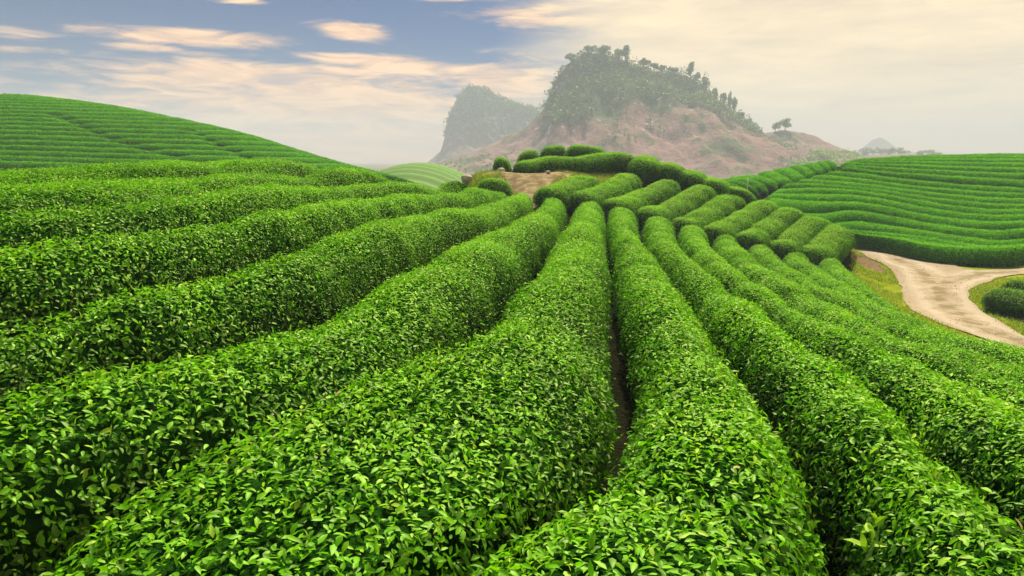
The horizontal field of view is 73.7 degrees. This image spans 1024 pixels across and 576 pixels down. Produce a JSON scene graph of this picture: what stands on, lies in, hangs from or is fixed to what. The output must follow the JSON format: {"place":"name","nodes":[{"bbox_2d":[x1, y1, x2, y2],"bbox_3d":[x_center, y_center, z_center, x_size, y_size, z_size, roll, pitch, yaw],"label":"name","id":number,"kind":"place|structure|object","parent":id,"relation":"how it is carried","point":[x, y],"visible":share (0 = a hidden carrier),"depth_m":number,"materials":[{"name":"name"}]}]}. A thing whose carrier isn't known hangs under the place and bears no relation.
{"place":"outdoors","nodes":[
{"label":"outdoors","id":0,"kind":"place"},
{"bbox_2d":[379,163,465,189],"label":"hill","id":1,"kind":"structure","parent":0,"point":[433,176],"depth_m":150.55,"materials":[{"name":"green plant"}]},
{"bbox_2d":[428,85,535,163],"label":"hill","id":2,"kind":"structure","parent":0,"point":[456,144],"depth_m":658.60,"materials":[{"name":"grey stone"}]},
{"bbox_2d":[442,83,539,136],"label":"crag woodland","id":3,"kind":"object","parent":2,"relation":"on","point":[530,108],"visible":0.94,"depth_m":664.40,"materials":[{"name":"green plant"}]},
{"bbox_2d":[0,116,1023,575],"bbox_3d":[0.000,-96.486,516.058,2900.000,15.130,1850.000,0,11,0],"label":"ground","id":4,"kind":"structure","parent":0,"point":[530,186],"depth_m":10.91,"materials":[{"name":"brown soil"}]},
{"bbox_2d":[0,94,64,98],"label":"tea row","id":5,"kind":"object","parent":4,"relation":"on","point":[12,95],"visible":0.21,"depth_m":64.38,"materials":[{"name":"green plant"}]},
{"bbox_2d":[0,95,66,99],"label":"tea row","id":6,"kind":"object","parent":4,"relation":"on","point":[5,96],"visible":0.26,"depth_m":63.17,"materials":[{"name":"green plant"}]},
{"bbox_2d":[0,97,101,103],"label":"tea row","id":7,"kind":"object","parent":4,"relation":"on","point":[39,99],"visible":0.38,"depth_m":62.31,"materials":[{"name":"green plant"}]},
{"bbox_2d":[0,99,126,107],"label":"tea row","id":8,"kind":"object","parent":4,"relation":"on","point":[54,102],"visible":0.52,"depth_m":61.59,"materials":[{"name":"green plant"}]},
{"bbox_2d":[0,102,147,111],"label":"tea row","id":9,"kind":"object","parent":4,"relation":"on","point":[100,107],"visible":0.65,"depth_m":60.74,"materials":[{"name":"green plant"}]},
{"bbox_2d":[0,109,167,116],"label":"tea row","id":10,"kind":"object","parent":4,"relation":"on","point":[87,113],"visible":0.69,"depth_m":58.64,"materials":[{"name":"green plant"}]},
{"bbox_2d":[0,105,168,116],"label":"tea row","id":11,"kind":"object","parent":4,"relation":"on","point":[76,109],"visible":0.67,"depth_m":59.64,"materials":[{"name":"green plant"}]},
{"bbox_2d":[0,112,193,121],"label":"tea row","id":12,"kind":"object","parent":4,"relation":"on","point":[105,117],"visible":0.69,"depth_m":57.92,"materials":[{"name":"green plant"}]},
{"bbox_2d":[0,115,223,127],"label":"tea row","id":13,"kind":"object","parent":4,"relation":"on","point":[81,121],"visible":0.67,"depth_m":57.11,"materials":[{"name":"green plant"}]},
{"bbox_2d":[0,120,246,134],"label":"tea row","id":14,"kind":"object","parent":4,"relation":"on","point":[193,128],"visible":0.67,"depth_m":56.25,"materials":[{"name":"green plant"}]},
{"bbox_2d":[0,124,261,137],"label":"tea row","id":15,"kind":"object","parent":4,"relation":"on","point":[42,128],"visible":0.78,"depth_m":55.25,"materials":[{"name":"green plant"}]},
{"bbox_2d":[0,129,279,143],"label":"tea row","id":16,"kind":"object","parent":4,"relation":"on","point":[126,135],"visible":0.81,"depth_m":54.32,"materials":[{"name":"green plant"}]},
{"bbox_2d":[0,133,298,149],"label":"tea row","id":17,"kind":"object","parent":4,"relation":"on","point":[127,141],"visible":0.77,"depth_m":53.15,"materials":[{"name":"green plant"}]},
{"bbox_2d":[0,139,314,154],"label":"tea row","id":18,"kind":"object","parent":4,"relation":"on","point":[163,146],"visible":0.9,"depth_m":52.08,"materials":[{"name":"green plant"}]},
{"bbox_2d":[0,157,323,193],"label":"tea hedge","id":19,"kind":"object","parent":4,"relation":"on","point":[166,168],"visible":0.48,"depth_m":11.25,"materials":[{"name":"green plant"}]},
{"bbox_2d":[0,144,337,161],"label":"tea row","id":20,"kind":"object","parent":4,"relation":"on","point":[188,152],"visible":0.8,"depth_m":50.98,"materials":[{"name":"green plant"}]},
{"bbox_2d":[0,149,356,166],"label":"tea row","id":21,"kind":"object","parent":4,"relation":"on","point":[156,157],"visible":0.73,"depth_m":49.49,"materials":[{"name":"green plant"}]},
{"bbox_2d":[0,155,374,170],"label":"tea row","id":22,"kind":"object","parent":4,"relation":"on","point":[10,158],"visible":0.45,"depth_m":47.94,"materials":[{"name":"green plant"}]},
{"bbox_2d":[0,166,390,225],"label":"tea hedge","id":23,"kind":"object","parent":4,"relation":"on","point":[65,194],"visible":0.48,"depth_m":8.02,"materials":[{"name":"green plant"}]},
{"bbox_2d":[0,159,417,185],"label":"tea row","id":24,"kind":"object","parent":4,"relation":"on","point":[23,164],"visible":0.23,"depth_m":46.77,"materials":[{"name":"green plant"}]},
{"bbox_2d":[0,180,468,256],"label":"tea hedge","id":25,"kind":"object","parent":4,"relation":"on","point":[227,206],"visible":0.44,"depth_m":6.82,"materials":[{"name":"green plant"}]},
{"bbox_2d":[0,186,506,341],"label":"tea hedge","id":26,"kind":"object","parent":4,"relation":"on","point":[53,281],"visible":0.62,"depth_m":5.25,"materials":[{"name":"green plant"}]},
{"bbox_2d":[0,192,533,421],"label":"tea hedge","id":27,"kind":"object","parent":4,"relation":"on","point":[346,268],"visible":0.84,"depth_m":4.88,"materials":[{"name":"green plant"}]},
{"bbox_2d":[0,197,567,575],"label":"tea hedge","id":28,"kind":"object","parent":4,"relation":"on","point":[72,470],"visible":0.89,"depth_m":3.15,"materials":[{"name":"green plant"}]},
{"bbox_2d":[39,200,620,575],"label":"tea hedge","id":29,"kind":"object","parent":4,"relation":"on","point":[478,456],"visible":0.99,"depth_m":2.69,"materials":[{"name":"green plant"}]},
{"bbox_2d":[461,175,471,182],"bbox_3d":[-1.975,-4.744,29.721,0.497,0.386,0.429,0,11,0],"label":"stone","id":30,"kind":"object","parent":4,"relation":"on","point":[465,178],"visible":0.91,"depth_m":29.57,"materials":[{"name":"grey stone"}]},
{"bbox_2d":[476,177,512,197],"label":"clipped bush","id":31,"kind":"object","parent":4,"relation":"on","point":[494,184],"visible":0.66,"depth_m":24.95,"materials":[{"name":"green plant"}]},
{"bbox_2d":[493,156,512,171],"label":"clipped bush","id":32,"kind":"object","parent":4,"relation":"on","point":[501,162],"visible":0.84,"depth_m":30.47,"materials":[{"name":"green plant"}]},
{"bbox_2d":[516,149,539,164],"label":"clipped bush","id":33,"kind":"object","parent":4,"relation":"on","point":[528,154],"visible":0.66,"depth_m":33.45,"materials":[{"name":"green plant"}]},
{"bbox_2d":[539,145,567,157],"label":"clipped bush","id":34,"kind":"object","parent":4,"relation":"on","point":[556,150],"visible":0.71,"depth_m":33.82,"materials":[{"name":"green plant"}]},
{"bbox_2d":[532,175,602,210],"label":"tea hedge","id":35,"kind":"object","parent":4,"relation":"on","point":[562,190],"visible":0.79,"depth_m":24.73,"materials":[{"name":"green plant"}]},
{"bbox_2d":[512,151,634,172],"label":"clipped bush","id":36,"kind":"object","parent":4,"relation":"on","point":[605,161],"visible":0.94,"depth_m":30.65,"materials":[{"name":"green plant"}]},
{"bbox_2d":[566,144,605,156],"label":"clipped bush","id":37,"kind":"object","parent":4,"relation":"on","point":[574,150],"visible":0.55,"depth_m":34.58,"materials":[{"name":"green plant"}]},
{"bbox_2d":[570,173,641,213],"bbox_3d":[3.756,-3.740,26.796,1.407,1.510,5.801,6,12,28],"label":"tea hedge","id":38,"kind":"object","parent":4,"relation":"on","point":[621,184],"visible":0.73,"depth_m":26.25,"materials":[{"name":"green plant"}]},
{"bbox_2d":[600,178,680,219],"bbox_3d":[5.121,-3.505,26.870,1.463,1.479,6.007,7,13,33],"label":"tea hedge","id":39,"kind":"object","parent":4,"relation":"on","point":[657,193],"visible":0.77,"depth_m":26.64,"materials":[{"name":"green plant"}]},
{"bbox_2d":[455,206,828,575],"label":"tea hedge","id":40,"kind":"object","parent":4,"relation":"on","point":[710,497],"visible":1,"depth_m":2.69,"materials":[{"name":"green plant"}]},
{"bbox_2d":[626,154,660,180],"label":"clipped bush","id":41,"kind":"object","parent":4,"relation":"on","point":[644,167],"visible":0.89,"depth_m":30.42,"materials":[{"name":"green plant"}]},
{"bbox_2d":[656,162,685,183],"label":"clipped bush","id":42,"kind":"object","parent":4,"relation":"on","point":[671,170],"visible":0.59,"depth_m":30.53,"materials":[{"name":"green plant"}]},
{"bbox_2d":[635,184,716,227],"bbox_3d":[6.560,-3.231,26.926,1.410,1.634,6.200,8,13,35],"label":"tea hedge","id":43,"kind":"object","parent":4,"relation":"on","point":[689,200],"visible":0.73,"depth_m":26.56,"materials":[{"name":"green plant"}]},
{"bbox_2d":[678,169,706,188],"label":"clipped bush","id":44,"kind":"object","parent":4,"relation":"on","point":[692,178],"visible":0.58,"depth_m":30.64,"materials":[{"name":"green plant"}]},
{"bbox_2d":[671,194,746,236],"bbox_3d":[7.778,-2.860,26.950,1.427,1.533,6.187,7,13,34],"label":"tea hedge","id":45,"kind":"object","parent":4,"relation":"on","point":[718,207],"visible":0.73,"depth_m":26.56,"materials":[{"name":"green plant"}]},
{"bbox_2d":[704,177,730,195],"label":"clipped bush","id":46,"kind":"object","parent":4,"relation":"on","point":[720,186],"visible":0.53,"depth_m":30.71,"materials":[{"name":"green plant"}]},
{"bbox_2d":[703,199,780,245],"bbox_3d":[9.117,-2.621,27.006,1.424,1.562,6.496,8,13,38],"label":"tea hedge","id":47,"kind":"object","parent":4,"relation":"on","point":[744,219],"visible":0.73,"depth_m":26.41,"materials":[{"name":"green plant"}]},
{"bbox_2d":[725,180,759,197],"bbox_3d":[14.475,-7.074,48.122,0.927,1.288,8.807,-3,11,-17],"label":"tea row","id":48,"kind":"object","parent":4,"relation":"on","point":[753,190],"visible":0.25,"depth_m":44.94,"materials":[{"name":"green plant"}]},
{"bbox_2d":[729,186,757,204],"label":"clipped bush","id":49,"kind":"object","parent":4,"relation":"on","point":[745,194],"visible":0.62,"depth_m":31.67,"materials":[{"name":"green plant"}]},
{"bbox_2d":[723,177,767,194],"bbox_3d":[15.252,-7.309,48.466,2.480,1.208,8.933,-1,11,-5],"label":"tea row","id":50,"kind":"object","parent":4,"relation":"on","point":[760,188],"visible":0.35,"depth_m":45.32,"materials":[{"name":"green plant"}]},
{"bbox_2d":[727,175,777,191],"bbox_3d":[17.070,-7.779,49.841,2.977,1.054,10.525,2,11,11],"label":"tea row","id":51,"kind":"object","parent":4,"relation":"on","point":[769,184],"visible":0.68,"depth_m":45.94,"materials":[{"name":"green plant"}]},
{"bbox_2d":[735,207,804,252],"bbox_3d":[10.298,-2.348,27.045,1.405,1.610,6.487,8,13,37],"label":"tea hedge","id":52,"kind":"object","parent":4,"relation":"on","point":[767,230],"visible":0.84,"depth_m":26.20,"materials":[{"name":"green plant"}]},
{"bbox_2d":[758,170,791,187],"bbox_3d":[19.356,-8.167,50.789,1.508,1.156,11.508,2,11,12],"label":"tea row","id":53,"kind":"object","parent":4,"relation":"on","point":[779,179],"visible":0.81,"depth_m":47.31,"materials":[{"name":"green plant"}]},
{"bbox_2d":[772,167,805,182],"bbox_3d":[20.862,-8.568,51.760,1.467,1.184,10.930,2,11,12],"label":"tea row","id":54,"kind":"object","parent":4,"relation":"on","point":[794,176],"visible":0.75,"depth_m":49.22,"materials":[{"name":"green plant"}]},
{"bbox_2d":[769,215,830,261],"bbox_3d":[11.348,-1.984,26.848,1.460,1.567,5.825,8,13,37],"label":"tea hedge","id":55,"kind":"object","parent":4,"relation":"on","point":[799,234],"visible":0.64,"depth_m":26.08,"materials":[{"name":"green plant"}]},
{"bbox_2d":[789,165,814,178],"bbox_3d":[22.270,-8.958,52.746,1.150,1.166,9.808,2,11,12],"label":"tea row","id":56,"kind":"object","parent":4,"relation":"on","point":[806,172],"visible":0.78,"depth_m":50.13,"materials":[{"name":"green plant"}]},
{"bbox_2d":[803,162,824,175],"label":"tea row","id":57,"kind":"object","parent":4,"relation":"on","point":[816,168],"visible":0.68,"depth_m":50.39,"materials":[{"name":"green plant"}]},
{"bbox_2d":[814,161,830,173],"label":"tea row","id":58,"kind":"object","parent":4,"relation":"on","point":[826,167],"visible":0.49,"depth_m":50.78,"materials":[{"name":"green plant"}]},
{"bbox_2d":[800,224,855,266],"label":"tea hedge","id":59,"kind":"object","parent":4,"relation":"on","point":[838,242],"visible":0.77,"depth_m":25.85,"materials":[{"name":"green plant"}]},
{"bbox_2d":[822,160,837,171],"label":"tea row","id":60,"kind":"object","parent":4,"relation":"on","point":[833,166],"visible":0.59,"depth_m":51.03,"materials":[{"name":"green plant"}]},
{"bbox_2d":[641,216,1023,575],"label":"tea hedge","id":61,"kind":"object","parent":4,"relation":"on","point":[856,468],"visible":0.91,"depth_m":3.43,"materials":[{"name":"green plant"}]},
{"bbox_2d":[844,513,887,566],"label":"tea shoot","id":62,"kind":"object","parent":61,"relation":"attached to","point":[866,528],"visible":1,"depth_m":2.08,"materials":[{"name":"green plant"}]},
{"bbox_2d":[677,224,1023,566],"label":"tea hedge","id":63,"kind":"object","parent":4,"relation":"on","point":[976,442],"visible":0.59,"depth_m":4.43,"materials":[{"name":"green plant"}]},
{"bbox_2d":[818,258,900,315],"bbox_3d":[8.773,0.123,17.728,1.077,1.053,9.551,3,11,17],"label":"tea hedge","id":64,"kind":"object","parent":4,"relation":"on","point":[837,269],"visible":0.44,"depth_m":18.06,"materials":[{"name":"green plant"}]},
{"bbox_2d":[712,234,1023,421],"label":"tea hedge","id":65,"kind":"object","parent":4,"relation":"on","point":[746,264],"visible":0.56,"depth_m":8.44,"materials":[{"name":"green plant"}]},
{"bbox_2d":[748,243,1023,396],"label":"tea hedge","id":66,"kind":"object","parent":4,"relation":"on","point":[766,257],"visible":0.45,"depth_m":9.70,"materials":[{"name":"green plant"}]},
{"bbox_2d":[764,193,1023,222],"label":"tea row","id":67,"kind":"object","parent":4,"relation":"on","point":[897,205],"visible":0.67,"depth_m":39.78,"materials":[{"name":"green plant"}]},
{"bbox_2d":[768,198,1023,231],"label":"tea row","id":68,"kind":"object","parent":4,"relation":"on","point":[811,206],"visible":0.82,"depth_m":38.03,"materials":[{"name":"green plant"}]},
{"bbox_2d":[774,187,1023,216],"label":"tea row","id":69,"kind":"object","parent":4,"relation":"on","point":[919,203],"visible":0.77,"depth_m":40.99,"materials":[{"name":"green plant"}]},
{"bbox_2d":[779,206,1020,247],"bbox_3d":[19.412,-2.974,33.374,17.622,2.820,6.167,-1,11,-6],"label":"tea row","id":70,"kind":"object","parent":4,"relation":"on","point":[934,239],"visible":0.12,"depth_m":33.92,"materials":[{"name":"green plant"}]},
{"bbox_2d":[780,182,1023,209],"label":"tea row","id":71,"kind":"object","parent":4,"relation":"on","point":[977,204],"visible":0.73,"depth_m":41.62,"materials":[{"name":"green plant"}]},
{"bbox_2d":[781,251,1023,375],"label":"tea hedge","id":72,"kind":"object","parent":4,"relation":"on","point":[804,265],"visible":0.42,"depth_m":11.15,"materials":[{"name":"green plant"}]},
{"bbox_2d":[797,178,1023,204],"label":"tea row","id":73,"kind":"object","parent":4,"relation":"on","point":[992,200],"visible":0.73,"depth_m":42.64,"materials":[{"name":"green plant"}]},
{"bbox_2d":[804,209,1023,241],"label":"tea row","id":74,"kind":"object","parent":4,"relation":"on","point":[875,218],"visible":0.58,"depth_m":36.40,"materials":[{"name":"green plant"}]},
{"bbox_2d":[854,232,980,247],"bbox_3d":[19.375,-2.573,32.053,16.328,2.641,6.936,0,11,0],"label":"tea row","id":75,"kind":"object","parent":4,"relation":"on","point":[923,241],"visible":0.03,"depth_m":32.84,"materials":[{"name":"green plant"}]},
{"bbox_2d":[811,174,1023,198],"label":"tea row","id":76,"kind":"object","parent":4,"relation":"on","point":[998,194],"visible":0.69,"depth_m":43.73,"materials":[{"name":"green plant"}]},
{"bbox_2d":[824,170,1023,193],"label":"tea row","id":77,"kind":"object","parent":4,"relation":"on","point":[935,184],"visible":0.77,"depth_m":44.95,"materials":[{"name":"green plant"}]},
{"bbox_2d":[826,220,1023,266],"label":"tea row","id":78,"kind":"object","parent":4,"relation":"on","point":[987,254],"visible":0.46,"depth_m":29.73,"materials":[{"name":"green plant"}]},
{"bbox_2d":[834,221,1023,246],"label":"tea row","id":79,"kind":"object","parent":4,"relation":"on","point":[864,225],"visible":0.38,"depth_m":34.81,"materials":[{"name":"green plant"}]},
{"bbox_2d":[839,164,1023,180],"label":"tea row","id":80,"kind":"object","parent":4,"relation":"on","point":[984,174],"visible":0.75,"depth_m":46.86,"materials":[{"name":"green plant"}]},
{"bbox_2d":[839,162,1023,173],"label":"tea row","id":81,"kind":"object","parent":4,"relation":"on","point":[999,169],"visible":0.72,"depth_m":47.98,"materials":[{"name":"green plant"}]},
{"bbox_2d":[841,166,1023,188],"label":"tea row","id":82,"kind":"object","parent":4,"relation":"on","point":[991,181],"visible":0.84,"depth_m":45.54,"materials":[{"name":"green plant"}]},
{"bbox_2d":[843,160,1023,168],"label":"tea row","id":83,"kind":"object","parent":4,"relation":"on","point":[992,164],"visible":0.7,"depth_m":49.14,"materials":[{"name":"green plant"}]},
{"bbox_2d":[850,157,1023,162],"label":"tea row","id":84,"kind":"object","parent":4,"relation":"on","point":[1016,160],"visible":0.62,"depth_m":50.40,"materials":[{"name":"green plant"}]},
{"bbox_2d":[851,248,1023,347],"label":"verge grass","id":85,"kind":"structure","parent":4,"relation":"on","point":[987,286],"depth_m":22.95,"materials":[{"name":"green plant"}]},
{"bbox_2d":[854,154,1023,160],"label":"tea row","id":86,"kind":"object","parent":4,"relation":"on","point":[983,156],"visible":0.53,"depth_m":51.66,"materials":[{"name":"green plant"}]},
{"bbox_2d":[856,152,1023,159],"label":"tea row","id":87,"kind":"object","parent":4,"relation":"on","point":[987,154],"visible":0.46,"depth_m":52.93,"materials":[{"name":"green plant"}]},
{"bbox_2d":[980,287,1023,317],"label":"roadside hedge","id":88,"kind":"object","parent":4,"relation":"on","point":[1009,301],"visible":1,"depth_m":20.13,"materials":[{"name":"green plant"}]},
{"bbox_2d":[999,278,1023,293],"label":"roadside hedge","id":89,"kind":"object","parent":4,"relation":"on","point":[1017,283],"visible":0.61,"depth_m":21.47,"materials":[{"name":"green plant"}]},
{"bbox_2d":[0,0,1023,163],"label":"sky","id":90,"kind":"structure","parent":0,"point":[347,81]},
{"bbox_2d":[466,168,640,195],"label":"dry grass","id":91,"kind":"structure","parent":0,"point":[575,173],"depth_m":29.71,"materials":[{"name":"plant"}]},
{"bbox_2d":[434,53,872,177],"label":"mountain","id":92,"kind":"structure","parent":0,"point":[710,143],"depth_m":332.64,"materials":[{"name":"brown stone"}]},
{"bbox_2d":[599,45,610,51],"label":"tree","id":93,"kind":"object","parent":92,"relation":"on","point":[604,48],"visible":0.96,"depth_m":378.19,"materials":[{"name":"green plant"}]},
{"bbox_2d":[620,45,630,59],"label":"tree","id":94,"kind":"object","parent":92,"relation":"on","point":[626,49],"visible":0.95,"depth_m":379.70,"materials":[{"name":"green plant"}]},
{"bbox_2d":[639,58,650,64],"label":"tree","id":95,"kind":"object","parent":92,"relation":"on","point":[645,61],"visible":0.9,"depth_m":379.75,"materials":[{"name":"green plant"}]},
{"bbox_2d":[442,79,866,172],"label":"scrub","id":96,"kind":"object","parent":92,"relation":"on","point":[616,136],"visible":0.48,"depth_m":341.38,"materials":[{"name":"green plant"}]},
{"bbox_2d":[536,45,800,149],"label":"woodland","id":97,"kind":"object","parent":92,"relation":"on","point":[672,89],"visible":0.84,"depth_m":361.85,"materials":[{"name":"green plant"}]},
{"bbox_2d":[686,61,693,78],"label":"tree","id":98,"kind":"object","parent":92,"relation":"on","point":[690,67],"visible":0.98,"depth_m":382.31,"materials":[{"name":"green plant"}]},
{"bbox_2d":[701,76,709,88],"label":"tree","id":99,"kind":"object","parent":92,"relation":"on","point":[705,81],"visible":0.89,"depth_m":383.39,"materials":[{"name":"green plant"}]},
{"bbox_2d":[727,91,733,107],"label":"tree","id":100,"kind":"object","parent":92,"relation":"on","point":[730,98],"visible":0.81,"depth_m":384.34,"materials":[{"name":"green plant"}]},
{"bbox_2d":[772,121,780,131],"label":"tree","id":101,"kind":"object","parent":92,"relation":"on","point":[777,125],"visible":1,"depth_m":387.77,"materials":[{"name":"green plant"}]},
{"bbox_2d":[780,118,791,128],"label":"tree","id":102,"kind":"object","parent":92,"relation":"on","point":[785,123],"visible":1,"depth_m":387.25,"materials":[{"name":"green plant"}]},
{"bbox_2d":[785,147,861,166],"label":"thicket","id":103,"kind":"object","parent":92,"relation":"on","point":[829,156],"visible":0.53,"depth_m":318.31,"materials":[{"name":"green plant"}]},
{"bbox_2d":[856,138,926,154],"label":"hill","id":104,"kind":"structure","parent":0,"point":[878,143],"depth_m":1111.68,"materials":[{"name":"grey stone"}]},
{"bbox_2d":[868,154,928,157],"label":"hill","id":105,"kind":"structure","parent":0,"point":[896,155],"depth_m":451.58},
{"bbox_2d":[862,147,886,154],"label":"tree","id":106,"kind":"object","parent":105,"relation":"on","point":[871,149],"visible":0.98,"depth_m":458.75,"materials":[{"name":"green plant"}]},
{"bbox_2d":[894,147,910,153],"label":"tree","id":107,"kind":"object","parent":105,"relation":"on","point":[900,150],"visible":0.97,"depth_m":458.73,"materials":[{"name":"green plant"}]},
{"bbox_2d":[856,248,1023,347],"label":"dirt road","id":108,"kind":"structure","parent":0,"point":[944,305],"depth_m":23.39,"materials":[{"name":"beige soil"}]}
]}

